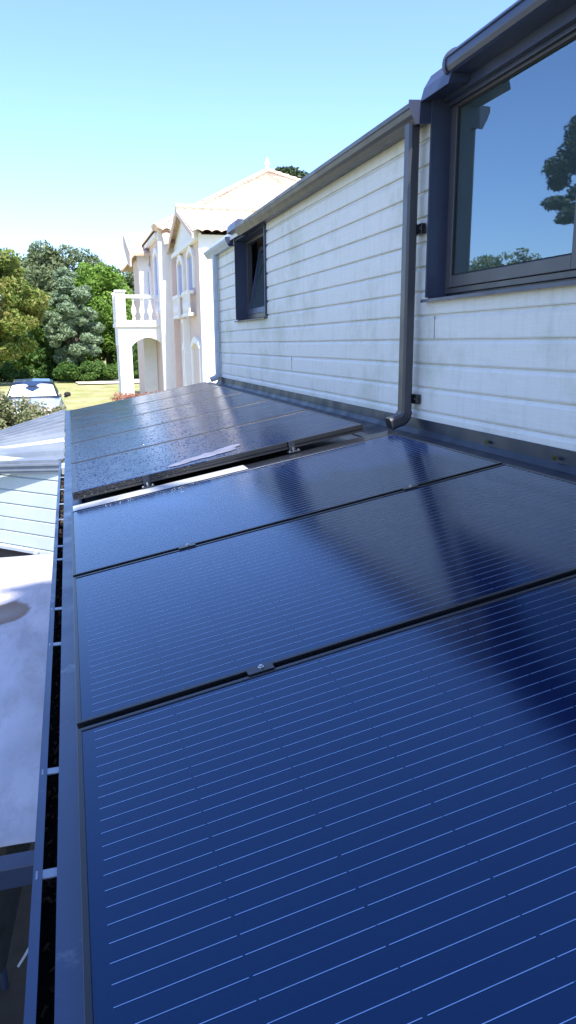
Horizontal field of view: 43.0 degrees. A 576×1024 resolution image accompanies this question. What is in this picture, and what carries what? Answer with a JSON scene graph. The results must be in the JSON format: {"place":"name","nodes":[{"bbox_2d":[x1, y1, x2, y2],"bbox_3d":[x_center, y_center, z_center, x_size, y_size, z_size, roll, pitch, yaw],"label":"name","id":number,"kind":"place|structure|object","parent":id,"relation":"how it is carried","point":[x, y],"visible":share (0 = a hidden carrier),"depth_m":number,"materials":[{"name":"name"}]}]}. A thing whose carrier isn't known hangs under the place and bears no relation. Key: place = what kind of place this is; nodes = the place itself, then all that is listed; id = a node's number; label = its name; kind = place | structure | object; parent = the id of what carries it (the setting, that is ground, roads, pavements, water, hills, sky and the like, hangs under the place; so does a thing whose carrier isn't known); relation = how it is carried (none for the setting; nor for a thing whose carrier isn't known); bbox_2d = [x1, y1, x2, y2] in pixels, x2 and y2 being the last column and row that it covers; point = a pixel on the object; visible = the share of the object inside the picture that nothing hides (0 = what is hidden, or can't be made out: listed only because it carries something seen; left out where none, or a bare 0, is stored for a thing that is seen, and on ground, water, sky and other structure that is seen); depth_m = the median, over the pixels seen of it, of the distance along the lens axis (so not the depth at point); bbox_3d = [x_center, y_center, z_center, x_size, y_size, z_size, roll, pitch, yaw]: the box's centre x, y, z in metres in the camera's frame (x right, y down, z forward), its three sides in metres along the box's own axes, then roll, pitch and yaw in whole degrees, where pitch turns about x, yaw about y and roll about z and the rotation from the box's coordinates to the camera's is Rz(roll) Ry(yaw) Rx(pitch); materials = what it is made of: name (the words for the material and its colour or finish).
{"place":"outdoors","nodes":[
{"label":"outdoors","id":0,"kind":"place"},
{"bbox_2d":[0,842,34,1023],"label":"terrace","id":1,"kind":"structure","parent":0,"point":[12,1000],"depth_m":2.88,"materials":[{"name":"tile"}]},
{"bbox_2d":[0,842,30,989],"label":"garden chair","id":2,"kind":"object","parent":1,"relation":"on","point":[9,900],"visible":0.26,"depth_m":2.27,"materials":[{"name":"black fabric"}]},
{"bbox_2d":[0,850,33,889],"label":"pergola","id":3,"kind":"object","parent":1,"relation":"on","point":[16,869],"depth_m":1.90,"materials":[{"name":"metal"}]},
{"bbox_2d":[17,948,27,966],"bbox_3d":[-0.654,1.068,1.892,0.018,0.184,0.112,10,17,38],"label":"tie rope","id":4,"kind":"object","parent":3,"relation":"hanging from","point":[22,959],"visible":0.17,"depth_m":1.88,"materials":[{"name":"fabric"}]},
{"bbox_2d":[0,553,52,846],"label":"canvas awning","id":5,"kind":"object","parent":3,"relation":"attached to","point":[25,588],"visible":0.8,"depth_m":2.98,"materials":[{"name":"white fabric"}]},
{"bbox_2d":[0,360,139,452],"bbox_3d":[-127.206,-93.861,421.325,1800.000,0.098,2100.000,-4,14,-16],"label":"ground","id":6,"kind":"structure","parent":0,"point":[84,395],"depth_m":38.95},
{"bbox_2d":[0,247,50,366],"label":"maple tree","id":7,"kind":"object","parent":6,"relation":"on","point":[21,314],"visible":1,"depth_m":43.48,"materials":[{"name":"green plant"}]},
{"bbox_2d":[0,409,64,557],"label":"annexe","id":8,"kind":"structure","parent":6,"relation":"on","point":[31,453],"depth_m":6.05,"materials":[{"name":"metal"}]},
{"bbox_2d":[0,544,39,557],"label":"window","id":9,"kind":"structure","parent":8,"relation":"in","point":[5,550],"depth_m":6.14,"materials":[{"name":"white glass"}]},
{"bbox_2d":[0,390,67,461],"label":"variegated shrub","id":10,"kind":"object","parent":6,"relation":"on","point":[28,412],"visible":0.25,"depth_m":12.30,"materials":[{"name":"green plant"}]},
{"bbox_2d":[7,378,70,419],"bbox_3d":[-7.677,-3.281,22.138,2.170,1.443,4.296,-4,14,-16],"label":"parked car","id":11,"kind":"object","parent":6,"relation":"on","point":[46,391],"visible":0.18,"depth_m":21.64,"materials":[{"name":"silver metal"}]},
{"bbox_2d":[0,333,91,374],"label":"thicket","id":12,"kind":"object","parent":6,"relation":"on","point":[25,360],"visible":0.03,"depth_m":53.59,"materials":[{"name":"green plant"}]},
{"bbox_2d":[27,307,71,368],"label":"maple tree","id":13,"kind":"object","parent":6,"relation":"on","point":[45,351],"visible":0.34,"depth_m":50.21,"materials":[{"name":"green plant"}]},
{"bbox_2d":[3,239,106,358],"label":"holm oak","id":14,"kind":"object","parent":6,"relation":"on","point":[40,266],"visible":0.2,"depth_m":56.49,"materials":[{"name":"green plant"}]},
{"bbox_2d":[0,359,138,381],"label":"hedge","id":15,"kind":"object","parent":6,"relation":"on","point":[6,373],"visible":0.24,"depth_m":50.16,"materials":[{"name":"green plant"}]},
{"bbox_2d":[41,266,104,363],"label":"eucalyptus tree","id":16,"kind":"object","parent":6,"relation":"on","point":[66,322],"visible":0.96,"depth_m":47.59,"materials":[{"name":"plant"}]},
{"bbox_2d":[52,359,117,382],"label":"laurel shrub","id":17,"kind":"object","parent":6,"relation":"on","point":[87,370],"visible":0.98,"depth_m":47.99,"materials":[{"name":"green plant"}]},
{"bbox_2d":[70,261,135,363],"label":"acacia tree","id":18,"kind":"object","parent":6,"relation":"on","point":[103,281],"visible":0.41,"depth_m":51.44,"materials":[{"name":"green plant"}]},
{"bbox_2d":[105,267,134,304],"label":"holm oak","id":19,"kind":"object","parent":6,"relation":"on","point":[130,278],"visible":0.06,"depth_m":63.23,"materials":[{"name":"green plant"}]},
{"bbox_2d":[106,318,135,363],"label":"laurel tree","id":20,"kind":"object","parent":6,"relation":"on","point":[112,359],"visible":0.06,"depth_m":52.83,"materials":[{"name":"green plant"}]},
{"bbox_2d":[112,342,138,377],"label":"laurel shrub","id":21,"kind":"object","parent":6,"relation":"on","point":[135,360],"visible":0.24,"depth_m":50.84,"materials":[{"name":"green plant"}]},
{"bbox_2d":[110,390,162,400],"bbox_3d":[-2.742,-1.685,14.819,1.632,1.550,0.636,-4,14,-16],"label":"red shrub","id":22,"kind":"object","parent":6,"relation":"on","point":[129,395],"visible":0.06,"depth_m":14.46,"materials":[{"name":"pink plant"}]},
{"bbox_2d":[111,157,331,397],"bbox_3d":[1.130,-10.049,30.001,16.944,10.943,22.394,-4,14,-16],"label":"villa","id":23,"kind":"object","parent":6,"relation":"on","point":[169,329],"visible":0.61,"depth_m":22.55,"materials":[{"name":"paint"}]},
{"bbox_2d":[148,264,152,319],"bbox_3d":[-4.843,-7.615,25.562,0.069,1.998,1.120,-4,14,-16],"label":"window","id":24,"kind":"structure","parent":23,"relation":"in","point":[149,268],"depth_m":25.02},
{"bbox_2d":[152,248,159,312],"bbox_3d":[-4.181,-7.381,23.303,0.069,1.948,1.220,-4,14,-16],"label":"window","id":25,"kind":"structure","parent":23,"relation":"in","point":[155,260],"depth_m":23.49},
{"bbox_2d":[172,254,184,318],"bbox_3d":[-3.192,-6.540,21.254,0.234,1.778,1.170,-4,14,-16],"label":"window","id":26,"kind":"structure","parent":23,"relation":"in","point":[180,269],"depth_m":21.22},
{"bbox_2d":[182,344,184,385],"bbox_3d":[-2.937,-3.710,21.390,0.074,2.538,1.270,-4,14,-16],"label":"door","id":27,"kind":"structure","parent":23,"relation":"in","point":[182,344],"depth_m":21.76,"materials":[{"name":"white"}]},
{"bbox_2d":[181,246,195,316],"bbox_3d":[-2.676,-6.160,19.545,0.234,1.798,1.120,-4,14,-16],"label":"window","id":28,"kind":"structure","parent":23,"relation":"in","point":[190,262],"depth_m":19.50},
{"bbox_2d":[190,337,202,383],"bbox_3d":[-2.450,-3.380,19.768,0.074,2.618,1.420,-4,14,-16],"label":"door","id":29,"kind":"structure","parent":23,"relation":"in","point":[196,348],"depth_m":19.66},
{"bbox_2d":[275,165,308,178],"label":"pine tree","id":30,"kind":"object","parent":6,"relation":"on","point":[294,171],"visible":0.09,"depth_m":42.51,"materials":[{"name":"green plant"}]},
{"bbox_2d":[76,379,138,383],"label":"path","id":31,"kind":"structure","parent":0,"point":[102,381],"depth_m":47.27,"materials":[{"name":"white concrete"}]},
{"bbox_2d":[0,0,516,295],"label":"sky","id":32,"kind":"structure","parent":0,"point":[115,114],"materials":[{"name":"blue"}]},
{"bbox_2d":[23,0,575,1023],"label":"clad house","id":33,"kind":"structure","parent":0,"point":[409,270],"depth_m":3.70,"materials":[{"name":"wood"}]},
{"bbox_2d":[69,382,220,418],"bbox_3d":[-1.660,-1.276,8.381,1.660,0.040,1.012,-15,16,-13],"label":"solar panel","id":34,"kind":"object","parent":33,"relation":"attached to","point":[122,403],"visible":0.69,"depth_m":8.34,"materials":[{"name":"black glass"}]},
{"bbox_2d":[70,386,240,428],"bbox_3d":[-1.369,-1.056,7.416,1.660,0.040,1.012,-15,16,-13],"label":"solar panel","id":35,"kind":"object","parent":33,"relation":"attached to","point":[134,410],"visible":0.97,"depth_m":7.37,"materials":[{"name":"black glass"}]},
{"bbox_2d":[70,392,269,443],"bbox_3d":[-1.077,-0.835,6.451,1.660,0.040,1.012,-15,16,-13],"label":"solar panel","id":36,"kind":"object","parent":33,"relation":"attached to","point":[98,430],"visible":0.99,"depth_m":6.39,"materials":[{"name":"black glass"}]},
{"bbox_2d":[71,400,306,463],"bbox_3d":[-0.785,-0.614,5.486,1.660,0.040,1.012,-15,16,-13],"label":"solar panel","id":37,"kind":"object","parent":33,"relation":"attached to","point":[85,450],"visible":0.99,"depth_m":5.42,"materials":[{"name":"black glass"}]},
{"bbox_2d":[73,430,397,510],"bbox_3d":[-0.249,-0.224,3.970,1.810,0.032,0.130,-15,16,-13],"label":"mounting rail","id":38,"kind":"object","parent":33,"relation":"attached to","point":[178,483],"visible":0.47,"depth_m":3.94,"materials":[{"name":"metal"}]},
{"bbox_2d":[71,410,363,500],"bbox_3d":[-0.484,-0.381,4.493,1.662,0.059,1.074,-15,16,-13],"label":"solar panel","id":39,"kind":"object","parent":38,"relation":"attached to","point":[147,465],"visible":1,"depth_m":4.31,"materials":[{"name":"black glass"}]},
{"bbox_2d":[227,218,268,322],"bbox_3d":[-0.175,-2.514,8.035,0.819,1.320,2.440,-4,14,-16],"label":"window","id":40,"kind":"structure","parent":33,"relation":"in","point":[250,259],"depth_m":8.31,"materials":[{"name":"metal"}]},
{"bbox_2d":[71,433,501,577],"bbox_3d":[-0.093,-0.088,3.387,1.790,0.035,1.088,-15,16,-13],"label":"solar panel","id":41,"kind":"object","parent":33,"relation":"attached to","point":[131,529],"visible":0.98,"depth_m":3.25,"materials":[{"name":"blue glass"}]},
{"bbox_2d":[73,464,575,728],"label":"solar panel","id":42,"kind":"object","parent":33,"relation":"attached to","point":[187,619],"visible":1,"depth_m":2.16,"materials":[{"name":"blue glass"}]},
{"bbox_2d":[77,574,575,1023],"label":"solar panel","id":43,"kind":"object","parent":33,"relation":"attached to","point":[380,829],"visible":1,"depth_m":1.15,"materials":[{"name":"blue glass"}]},
{"bbox_2d":[420,0,575,302],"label":"window","id":44,"kind":"structure","parent":33,"relation":"in","point":[501,218],"depth_m":3.36,"materials":[{"name":"metal"}]}
]}

